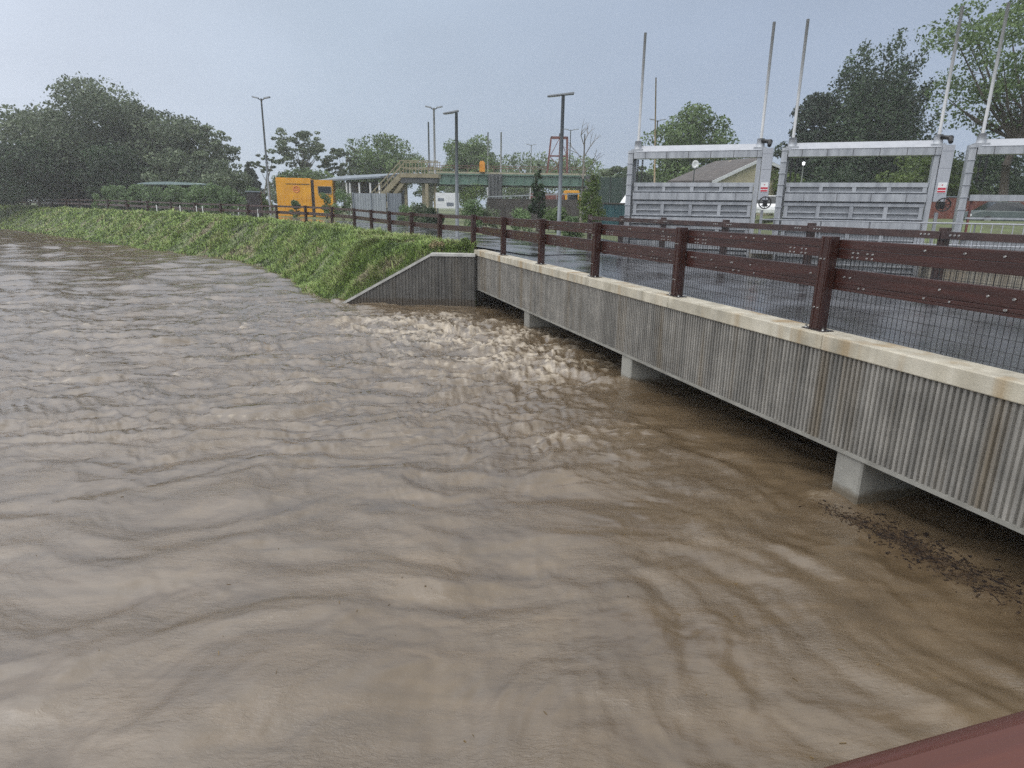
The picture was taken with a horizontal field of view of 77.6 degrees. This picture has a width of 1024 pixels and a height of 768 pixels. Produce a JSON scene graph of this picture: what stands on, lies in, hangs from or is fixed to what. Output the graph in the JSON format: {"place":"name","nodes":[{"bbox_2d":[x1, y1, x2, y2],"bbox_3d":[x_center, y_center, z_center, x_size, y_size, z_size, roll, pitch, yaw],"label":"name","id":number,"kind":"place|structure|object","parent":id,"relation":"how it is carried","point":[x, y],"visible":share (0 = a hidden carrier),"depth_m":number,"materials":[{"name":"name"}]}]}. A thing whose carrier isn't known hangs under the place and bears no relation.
{"place":"outdoors","nodes":[
{"label":"outdoors","id":0,"kind":"place"},
{"bbox_2d":[53,207,590,254],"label":"riverside path","id":1,"kind":"structure","parent":0,"point":[512,245],"depth_m":27.25,"materials":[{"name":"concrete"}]},
{"bbox_2d":[0,228,1023,767],"bbox_3d":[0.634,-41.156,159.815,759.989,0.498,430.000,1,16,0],"label":"water","id":2,"kind":"structure","parent":0,"point":[494,490],"depth_m":6.16,"materials":[{"name":"brown liquid"}]},
{"bbox_2d":[798,500,1023,619],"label":"floating debris","id":3,"kind":"object","parent":2,"relation":"on","point":[975,572],"visible":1,"depth_m":6.28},
{"bbox_2d":[0,201,1023,304],"bbox_3d":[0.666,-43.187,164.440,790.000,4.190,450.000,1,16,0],"label":"ground","id":4,"kind":"structure","parent":0,"point":[1007,229],"depth_m":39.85,"materials":[{"name":"green plant"}]},
{"bbox_2d":[0,182,35,205],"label":"thicket","id":5,"kind":"object","parent":4,"relation":"on","point":[9,201],"visible":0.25,"depth_m":86.32,"materials":[{"name":"green plant"}]},
{"bbox_2d":[0,139,81,206],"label":"understorey tree","id":6,"kind":"object","parent":4,"relation":"on","point":[43,176],"visible":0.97,"depth_m":74.08,"materials":[{"name":"green plant"}]},
{"bbox_2d":[0,103,89,206],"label":"locust tree","id":7,"kind":"object","parent":4,"relation":"on","point":[7,125],"visible":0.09,"depth_m":78.59,"materials":[{"name":"green plant"}]},
{"bbox_2d":[4,71,158,192],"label":"locust tree","id":8,"kind":"object","parent":4,"relation":"on","point":[93,100],"visible":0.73,"depth_m":76.53,"materials":[{"name":"green plant"}]},
{"bbox_2d":[63,181,100,207],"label":"thicket","id":9,"kind":"object","parent":4,"relation":"on","point":[82,195],"visible":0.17,"depth_m":81.29,"materials":[{"name":"green plant"}]},
{"bbox_2d":[91,185,115,209],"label":"shrub","id":10,"kind":"object","parent":4,"relation":"on","point":[104,190],"visible":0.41,"depth_m":66.26,"materials":[{"name":"green plant"}]},
{"bbox_2d":[64,141,154,201],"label":"understorey tree","id":11,"kind":"object","parent":4,"relation":"on","point":[105,166],"visible":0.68,"depth_m":74.00,"materials":[{"name":"green plant"}]},
{"bbox_2d":[106,183,134,209],"bbox_3d":[-40.267,-19.127,65.777,2.626,3.104,2.962,1,16,0],"label":"shrub","id":12,"kind":"object","parent":4,"relation":"on","point":[121,194],"visible":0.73,"depth_m":64.98,"materials":[{"name":"green plant"}]},
{"bbox_2d":[98,101,165,188],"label":"locust tree","id":13,"kind":"object","parent":4,"relation":"on","point":[150,111],"visible":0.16,"depth_m":80.96,"materials":[{"name":"green plant"}]},
{"bbox_2d":[126,184,149,210],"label":"shrub","id":14,"kind":"object","parent":4,"relation":"on","point":[136,189],"visible":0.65,"depth_m":63.66,"materials":[{"name":"green plant"}]},
{"bbox_2d":[108,165,172,209],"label":"thicket","id":15,"kind":"object","parent":4,"relation":"on","point":[137,174],"visible":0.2,"depth_m":74.65,"materials":[{"name":"green plant"}]},
{"bbox_2d":[140,185,169,211],"bbox_3d":[-35.266,-18.135,63.053,2.600,2.945,2.846,-10,19,-34],"label":"shrub","id":16,"kind":"object","parent":4,"relation":"on","point":[148,194],"visible":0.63,"depth_m":62.50,"materials":[{"name":"green plant"}]},
{"bbox_2d":[113,109,226,209],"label":"locust tree","id":17,"kind":"object","parent":4,"relation":"on","point":[146,145],"visible":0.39,"depth_m":79.48,"materials":[{"name":"green plant"}]},
{"bbox_2d":[159,184,188,210],"bbox_3d":[-32.778,-17.977,61.952,2.566,2.915,2.505,12,19,35],"label":"shrub","id":18,"kind":"object","parent":4,"relation":"on","point":[176,194],"visible":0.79,"depth_m":61.74,"materials":[{"name":"green plant"}]},
{"bbox_2d":[140,146,215,209],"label":"understorey tree","id":19,"kind":"object","parent":4,"relation":"on","point":[181,167],"visible":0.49,"depth_m":74.85,"materials":[{"name":"green plant"}]},
{"bbox_2d":[137,182,222,209],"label":"polytunnel","id":20,"kind":"structure","parent":4,"relation":"on","point":[169,183],"depth_m":68.99,"materials":[{"name":"plastic"}]},
{"bbox_2d":[182,184,206,212],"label":"shrub","id":21,"kind":"object","parent":4,"relation":"on","point":[195,192],"visible":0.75,"depth_m":60.04,"materials":[{"name":"green plant"}]},
{"bbox_2d":[158,123,242,207],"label":"locust tree","id":22,"kind":"object","parent":4,"relation":"on","point":[199,137],"visible":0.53,"depth_m":79.91,"materials":[{"name":"green plant"}]},
{"bbox_2d":[200,182,231,213],"bbox_3d":[-27.619,-17.135,59.374,2.445,3.270,3.447,1,16,0],"label":"shrub","id":23,"kind":"object","parent":4,"relation":"on","point":[211,191],"visible":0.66,"depth_m":58.49,"materials":[{"name":"green plant"}]},
{"bbox_2d":[196,158,253,203],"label":"understorey tree","id":24,"kind":"object","parent":4,"relation":"on","point":[226,176],"visible":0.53,"depth_m":72.91,"materials":[{"name":"green plant"}]},
{"bbox_2d":[216,185,246,213],"bbox_3d":[-25.361,-16.660,57.919,2.904,2.774,2.534,16,21,42],"label":"shrub","id":25,"kind":"object","parent":4,"relation":"on","point":[229,195],"visible":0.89,"depth_m":57.31,"materials":[{"name":"green plant"}]},
{"bbox_2d":[13,198,483,248],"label":"bank fence","id":26,"kind":"object","parent":4,"relation":"on","point":[439,226],"visible":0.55,"depth_m":37.03,"materials":[{"name":"wood"}]},
{"bbox_2d":[245,191,262,217],"bbox_3d":[-19.584,-13.624,48.501,1.080,2.100,0.720,-1,16,-8],"label":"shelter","id":27,"kind":"object","parent":4,"relation":"on","point":[254,197],"visible":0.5,"depth_m":48.13,"materials":[{"name":"grey metal"}]},
{"bbox_2d":[242,161,266,199],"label":"conifer","id":28,"kind":"object","parent":4,"relation":"on","point":[257,184],"visible":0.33,"depth_m":96.04,"materials":[{"name":"green plant"}]},
{"bbox_2d":[240,185,273,214],"bbox_3d":[-22.610,-16.137,56.502,2.792,2.868,2.405,1,16,0],"label":"shrub","id":29,"kind":"object","parent":4,"relation":"on","point":[264,201],"visible":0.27,"depth_m":56.37,"materials":[{"name":"green plant"}]},
{"bbox_2d":[252,96,271,214],"bbox_3d":[-21.203,-19.438,54.886,1.500,9.930,0.280,1,16,0],"label":"street lamp","id":30,"kind":"object","parent":4,"relation":"on","point":[267,173],"visible":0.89,"depth_m":54.74,"materials":[{"name":"metal"}]},
{"bbox_2d":[250,154,275,208],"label":"broadleaf tree","id":31,"kind":"object","parent":4,"relation":"on","point":[257,164],"visible":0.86,"depth_m":91.16,"materials":[{"name":"green plant"}]},
{"bbox_2d":[266,174,293,203],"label":"distant tree","id":32,"kind":"object","parent":4,"relation":"on","point":[273,191],"visible":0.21,"depth_m":117.72,"materials":[{"name":"green plant"}]},
{"bbox_2d":[289,200,300,217],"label":"shrub","id":33,"kind":"object","parent":4,"relation":"on","point":[294,203],"visible":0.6,"depth_m":52.04,"materials":[{"name":"green plant"}]},
{"bbox_2d":[267,127,329,175],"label":"sparse tree","id":34,"kind":"object","parent":4,"relation":"on","point":[316,147],"visible":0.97,"depth_m":85.27,"materials":[{"name":"green plant"}]},
{"bbox_2d":[275,177,335,216],"bbox_3d":[-18.086,-16.480,56.255,4.650,3.190,3.060,-2,16,-10],"label":"site cabin","id":35,"kind":"object","parent":4,"relation":"on","point":[305,191],"visible":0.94,"depth_m":54.77,"materials":[{"name":"orange metal"}]},
{"bbox_2d":[310,180,315,216],"bbox_3d":[-17.444,-16.444,56.422,0.268,3.050,2.780,-2,16,-10],"label":"door","id":36,"kind":"structure","parent":35,"relation":"in","point":[312,181],"depth_m":55.05,"materials":[{"name":"grey metal"}]},
{"bbox_2d":[317,186,331,193],"bbox_3d":[-16.172,-16.739,54.942,1.160,0.650,0.057,-2,16,-10],"label":"window","id":37,"kind":"structure","parent":35,"relation":"in","point":[326,189],"depth_m":54.92,"materials":[{"name":"grey glass"}]},
{"bbox_2d":[275,165,340,202],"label":"broadleaf tree","id":38,"kind":"object","parent":4,"relation":"on","point":[307,172],"visible":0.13,"depth_m":84.48,"materials":[{"name":"green plant"}]},
{"bbox_2d":[319,192,331,218],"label":"shrub","id":39,"kind":"object","parent":4,"relation":"on","point":[327,201],"visible":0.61,"depth_m":51.30,"materials":[{"name":"green plant"}]},
{"bbox_2d":[316,146,360,211],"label":"sparse tree","id":40,"kind":"object","parent":4,"relation":"on","point":[327,164],"visible":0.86,"depth_m":89.20,"materials":[{"name":"green plant"}]},
{"bbox_2d":[331,189,352,220],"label":"shrub","id":41,"kind":"object","parent":4,"relation":"on","point":[347,201],"visible":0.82,"depth_m":49.49,"materials":[{"name":"green plant"}]},
{"bbox_2d":[320,173,404,218],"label":"open shed","id":42,"kind":"structure","parent":4,"relation":"on","point":[361,187],"depth_m":58.56,"materials":[{"name":"white paint"}]},
{"bbox_2d":[352,192,386,221],"bbox_3d":[-10.818,-13.381,48.394,2.568,2.250,0.210,3,16,6],"label":"cladding fence","id":43,"kind":"object","parent":4,"relation":"on","point":[371,201],"visible":0.66,"depth_m":48.28,"materials":[{"name":"grey metal"}]},
{"bbox_2d":[344,132,427,189],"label":"broadleaf tree","id":44,"kind":"object","parent":4,"relation":"on","point":[384,163],"visible":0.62,"depth_m":93.00,"materials":[{"name":"green plant"}]},
{"bbox_2d":[387,193,401,220],"bbox_3d":[-8.871,-13.294,48.151,1.050,2.270,0.210,1,16,0],"label":"cladding fence","id":45,"kind":"object","parent":4,"relation":"on","point":[394,200],"visible":0.6,"depth_m":48.01,"materials":[{"name":"grey metal"}]},
{"bbox_2d":[371,160,440,220],"bbox_3d":[-9.222,-16.514,54.610,6.050,5.000,2.000,1,16,0],"label":"stair footbridge","id":46,"kind":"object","parent":4,"relation":"on","point":[399,182],"visible":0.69,"depth_m":53.59,"materials":[{"name":"beige paint"}]},
{"bbox_2d":[396,203,417,221],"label":"shrub","id":47,"kind":"object","parent":4,"relation":"on","point":[404,210],"visible":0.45,"depth_m":42.26,"materials":[{"name":"green plant"}]},
{"bbox_2d":[340,252,475,306],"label":"wing wall","id":48,"kind":"structure","parent":4,"relation":"on","point":[436,278],"depth_m":21.31,"materials":[{"name":"concrete"}]},
{"bbox_2d":[408,201,429,222],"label":"shrub","id":49,"kind":"object","parent":4,"relation":"on","point":[420,208],"visible":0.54,"depth_m":40.17,"materials":[{"name":"green plant"}]},
{"bbox_2d":[413,166,446,201],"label":"broadleaf tree","id":50,"kind":"object","parent":4,"relation":"on","point":[439,189],"visible":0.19,"depth_m":92.51,"materials":[{"name":"green plant"}]},
{"bbox_2d":[421,206,444,223],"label":"shrub","id":51,"kind":"object","parent":4,"relation":"on","point":[431,210],"visible":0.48,"depth_m":38.11,"materials":[{"name":"green plant"}]},
{"bbox_2d":[425,105,442,173],"bbox_3d":[-6.900,-19.537,56.873,1.500,9.880,0.280,1,16,0],"label":"street lamp","id":52,"kind":"object","parent":4,"relation":"on","point":[434,144],"visible":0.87,"depth_m":56.12,"materials":[{"name":"metal"}]},
{"bbox_2d":[429,239,444,250],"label":"weed tuft","id":53,"kind":"object","parent":4,"relation":"on","point":[435,244],"visible":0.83,"depth_m":21.55,"materials":[{"name":"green plant"}]},
{"bbox_2d":[436,192,454,212],"bbox_3d":[-4.113,-11.082,40.596,1.480,2.200,0.152,0,16,-3],"label":"notice board","id":54,"kind":"object","parent":4,"relation":"on","point":[445,200],"visible":0.7,"depth_m":40.37,"materials":[{"name":"white paint"}]},
{"bbox_2d":[443,110,458,236],"bbox_3d":[-2.716,-9.352,28.549,0.680,5.468,0.235,1,16,0],"label":"street lamp","id":55,"kind":"object","parent":4,"relation":"on","point":[456,172],"visible":0.92,"depth_m":28.44,"materials":[{"name":"metal"}]},
{"bbox_2d":[456,237,469,249],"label":"weed tuft","id":56,"kind":"object","parent":4,"relation":"on","point":[464,240],"visible":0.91,"depth_m":21.42,"materials":[{"name":"green plant"}]},
{"bbox_2d":[441,171,486,206],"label":"distant tree","id":57,"kind":"object","parent":4,"relation":"on","point":[448,189],"visible":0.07,"depth_m":154.96,"materials":[{"name":"green plant"}]},
{"bbox_2d":[442,134,499,214],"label":"broadleaf tree","id":58,"kind":"object","parent":4,"relation":"on","point":[472,155],"visible":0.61,"depth_m":96.22,"materials":[{"name":"green plant"}]},
{"bbox_2d":[460,197,485,226],"bbox_3d":[-2.415,-10.432,39.225,1.855,2.074,1.634,-10,19,-33],"label":"shrub","id":59,"kind":"object","parent":4,"relation":"on","point":[469,208],"visible":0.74,"depth_m":39.15,"materials":[{"name":"green plant"}]},
{"bbox_2d":[459,183,487,219],"bbox_3d":[-3.831,-16.544,57.615,3.316,3.533,4.117,-6,17,-22],"label":"shrub","id":60,"kind":"object","parent":4,"relation":"on","point":[464,196],"visible":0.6,"depth_m":57.20,"materials":[{"name":"green plant"}]},
{"bbox_2d":[476,204,500,227],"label":"shrub","id":61,"kind":"object","parent":4,"relation":"on","point":[488,213],"visible":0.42,"depth_m":40.73,"materials":[{"name":"green plant"}]},
{"bbox_2d":[476,289,503,304],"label":"abutment wall","id":62,"kind":"structure","parent":4,"relation":"on","point":[482,298],"depth_m":22.02,"materials":[{"name":"concrete"}]},
{"bbox_2d":[425,165,601,215],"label":"railway bridge","id":63,"kind":"structure","parent":4,"relation":"on","point":[495,183],"depth_m":75.89,"materials":[{"name":"green paint"}]},
{"bbox_2d":[511,206,532,231],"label":"shrub","id":64,"kind":"object","parent":4,"relation":"on","point":[518,213],"visible":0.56,"depth_m":37.64,"materials":[{"name":"green plant"}]},
{"bbox_2d":[496,151,552,198],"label":"distant tree","id":65,"kind":"object","parent":4,"relation":"on","point":[521,191],"visible":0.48,"depth_m":140.49,"materials":[{"name":"green plant"}]},
{"bbox_2d":[527,163,546,231],"bbox_3d":[1.518,-11.112,38.466,1.218,4.288,1.276,-2,16,-11],"label":"young tree","id":66,"kind":"object","parent":4,"relation":"on","point":[533,207],"visible":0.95,"depth_m":38.22,"materials":[{"name":"green plant"}]},
{"bbox_2d":[530,190,580,199],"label":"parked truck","id":67,"kind":"object","parent":4,"relation":"on","point":[572,197],"visible":0.16,"depth_m":67.99,"materials":[{"name":"orange metal"}]},
{"bbox_2d":[543,206,568,232],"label":"shrub","id":68,"kind":"object","parent":4,"relation":"on","point":[550,215],"visible":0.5,"depth_m":37.32,"materials":[{"name":"green plant"}]},
{"bbox_2d":[547,92,573,235],"bbox_3d":[1.863,-8.598,25.626,1.040,5.819,0.235,1,16,0],"label":"street lamp","id":69,"kind":"object","parent":4,"relation":"on","point":[563,95],"visible":0.93,"depth_m":25.41,"materials":[{"name":"metal"}]},
{"bbox_2d":[562,215,584,236],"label":"shrub","id":70,"kind":"object","parent":4,"relation":"on","point":[570,218],"visible":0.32,"depth_m":31.83,"materials":[{"name":"green plant"}]},
{"bbox_2d":[545,153,609,193],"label":"distant tree","id":71,"kind":"object","parent":4,"relation":"on","point":[587,165],"visible":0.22,"depth_m":131.29,"materials":[{"name":"green plant"}]},
{"bbox_2d":[565,122,602,219],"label":"bare tree","id":72,"kind":"object","parent":4,"relation":"on","point":[582,175],"visible":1,"depth_m":66.08,"materials":[{"name":"brown plant"}]},
{"bbox_2d":[577,161,606,227],"bbox_3d":[4.281,-9.899,34.517,1.494,4.132,1.633,14,20,38],"label":"young tree","id":73,"kind":"object","parent":4,"relation":"on","point":[594,200],"visible":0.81,"depth_m":34.24,"materials":[{"name":"green plant"}]},
{"bbox_2d":[602,203,624,224],"bbox_3d":[6.901,-10.707,40.589,2.470,1.610,1.760,2,16,6],"label":"skip container","id":74,"kind":"object","parent":4,"relation":"on","point":[617,210],"visible":0.28,"depth_m":39.77,"materials":[{"name":"teal metal"}]},
{"bbox_2d":[596,176,638,220],"bbox_3d":[9.455,-16.590,57.594,3.700,4.200,0.150,2,16,4],"label":"screen fence","id":75,"kind":"object","parent":4,"relation":"on","point":[612,190],"visible":0.26,"depth_m":57.38,"materials":[{"name":"metal"}]},
{"bbox_2d":[599,165,650,180],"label":"broadleaf tree","id":76,"kind":"object","parent":4,"relation":"on","point":[608,171],"visible":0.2,"depth_m":70.66,"materials":[{"name":"green plant"}]},
{"bbox_2d":[616,170,662,182],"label":"understorey tree","id":77,"kind":"object","parent":4,"relation":"on","point":[621,175],"visible":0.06,"depth_m":64.58,"materials":[{"name":"green plant"}]},
{"bbox_2d":[654,77,656,182],"bbox_3d":[12.714,-20.448,56.536,0.885,12.409,0.180,1,16,0],"label":"mast","id":78,"kind":"object","parent":4,"relation":"on","point":[655,128],"visible":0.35,"depth_m":56.00,"materials":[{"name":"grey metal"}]},
{"bbox_2d":[640,101,742,182],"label":"broadleaf tree","id":79,"kind":"object","parent":4,"relation":"on","point":[694,131],"visible":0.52,"depth_m":67.98,"materials":[{"name":"green plant"}]},
{"bbox_2d":[623,22,775,256],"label":"sluice gate","id":80,"kind":"structure","parent":4,"relation":"on","point":[721,202],"depth_m":24.81,"materials":[{"name":"metal"}]},
{"bbox_2d":[668,158,779,215],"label":"house","id":81,"kind":"structure","parent":4,"relation":"on","point":[735,171],"depth_m":50.11,"materials":[{"name":"brown tile"}]},
{"bbox_2d":[474,249,1023,534],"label":"road bridge","id":82,"kind":"structure","parent":4,"relation":"on","point":[887,420],"depth_m":7.92,"materials":[{"name":"concrete"}]},
{"bbox_2d":[482,216,1023,372],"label":"bridge railing","id":83,"kind":"object","parent":82,"relation":"on","point":[825,276],"visible":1,"depth_m":7.73,"materials":[{"name":"wood"}]},
{"bbox_2d":[587,215,1023,288],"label":"bridge railing","id":84,"kind":"object","parent":82,"relation":"on","point":[943,236],"visible":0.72,"depth_m":15.19,"materials":[{"name":"brown wood"}]},
{"bbox_2d":[755,196,775,218],"bbox_3d":[17.384,-12.017,43.282,1.784,1.500,4.340,6,16,19],"label":"parked car","id":85,"kind":"object","parent":4,"relation":"on","point":[770,209],"visible":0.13,"depth_m":41.55,"materials":[{"name":"white paint"}]},
{"bbox_2d":[770,169,805,213],"bbox_3d":[22.608,-15.884,53.821,3.521,4.372,3.918,-4,16,-16],"label":"broadleaf tree","id":86,"kind":"object","parent":4,"relation":"on","point":[774,186],"visible":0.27,"depth_m":52.68,"materials":[{"name":"green plant"}]},
{"bbox_2d":[773,91,844,182],"bbox_3d":[31.354,-23.859,66.835,7.053,12.633,7.396,-3,16,-13],"label":"broadleaf tree","id":87,"kind":"object","parent":4,"relation":"on","point":[813,110],"visible":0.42,"depth_m":64.67,"materials":[{"name":"broad green leaves"},{"name":"bark"}]},
{"bbox_2d":[798,166,861,182],"bbox_3d":[29.114,-17.804,59.208,6.449,4.980,6.307,-3,16,-14],"label":"broadleaf tree","id":88,"kind":"object","parent":4,"relation":"on","point":[846,178],"visible":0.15,"depth_m":58.04,"materials":[{"name":"green plant"}]},
{"bbox_2d":[772,6,964,276],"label":"sluice gate","id":89,"kind":"structure","parent":4,"relation":"on","point":[905,202],"depth_m":22.78,"materials":[{"name":"metal"}]},
{"bbox_2d":[788,27,958,182],"bbox_3d":[37.131,-24.219,65.471,17.222,22.060,12.452,-5,17,-19],"label":"poplar tree","id":90,"kind":"object","parent":4,"relation":"on","point":[875,114],"visible":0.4,"depth_m":62.23,"materials":[{"name":"green plant"}]},
{"bbox_2d":[874,156,958,182],"bbox_3d":[34.674,-17.103,54.797,6.171,6.152,5.764,4,16,10],"label":"broadleaf tree","id":91,"kind":"object","parent":4,"relation":"on","point":[903,177],"visible":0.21,"depth_m":54.46,"materials":[{"name":"green plant"}]},
{"bbox_2d":[824,711,1023,767],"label":"handrail","id":92,"kind":"object","parent":4,"relation":"on","point":[997,743],"depth_m":0.51,"materials":[{"name":"red metal"}]},
{"bbox_2d":[905,152,982,195],"bbox_3d":[33.071,-15.404,49.873,5.358,5.482,5.073,-5,17,-21],"label":"broadleaf tree","id":93,"kind":"object","parent":4,"relation":"on","point":[926,164],"visible":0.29,"depth_m":48.94,"materials":[{"name":"green plant"}]},
{"bbox_2d":[914,0,1023,201],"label":"plane tree","id":94,"kind":"object","parent":4,"relation":"on","point":[1013,128],"visible":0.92,"depth_m":42.65,"materials":[{"name":"green plant"}]},
{"bbox_2d":[925,136,1023,195],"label":"broadleaf tree","id":95,"kind":"object","parent":4,"relation":"on","point":[995,162],"visible":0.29,"depth_m":54.59,"materials":[{"name":"green plant"}]},
{"bbox_2d":[929,196,1023,218],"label":"brick wall","id":96,"kind":"structure","parent":4,"relation":"on","point":[948,213],"depth_m":48.07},
{"bbox_2d":[947,156,1023,194],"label":"distant tree","id":97,"kind":"object","parent":4,"relation":"on","point":[995,179],"visible":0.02,"depth_m":92.53,"materials":[{"name":"green plant"}]},
{"bbox_2d":[949,2,1023,250],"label":"sluice gate","id":98,"kind":"structure","parent":4,"relation":"on","point":[983,145],"depth_m":21.28,"materials":[{"name":"metal"}]},
{"bbox_2d":[954,270,1023,289],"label":"gate pier","id":99,"kind":"structure","parent":4,"relation":"on","point":[997,279],"depth_m":20.79,"materials":[{"name":"beige concrete"}]},
{"bbox_2d":[750,219,1023,254],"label":"handrail","id":100,"kind":"object","parent":99,"relation":"on","point":[967,245],"visible":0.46,"depth_m":20.99,"materials":[{"name":"grey metal"}]},
{"bbox_2d":[964,201,1023,220],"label":"parked car","id":101,"kind":"object","parent":4,"relation":"on","point":[996,209],"visible":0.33,"depth_m":38.22,"materials":[{"name":"grey paint"}]},
{"bbox_2d":[0,0,1023,207],"label":"sky","id":102,"kind":"structure","parent":0,"point":[340,70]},
{"bbox_2d":[487,193,579,221],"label":"boundary wall","id":103,"kind":"structure","parent":0,"point":[505,207],"depth_m":59.68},
{"bbox_2d":[546,133,567,172],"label":"signal gantry","id":104,"kind":"object","parent":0,"point":[558,137],"visible":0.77,"depth_m":79.30,"materials":[{"name":"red metal"}]},
{"bbox_2d":[917,266,956,281],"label":"gate pier","id":105,"kind":"structure","parent":0,"point":[952,276],"depth_m":21.23,"materials":[{"name":"beige concrete"}]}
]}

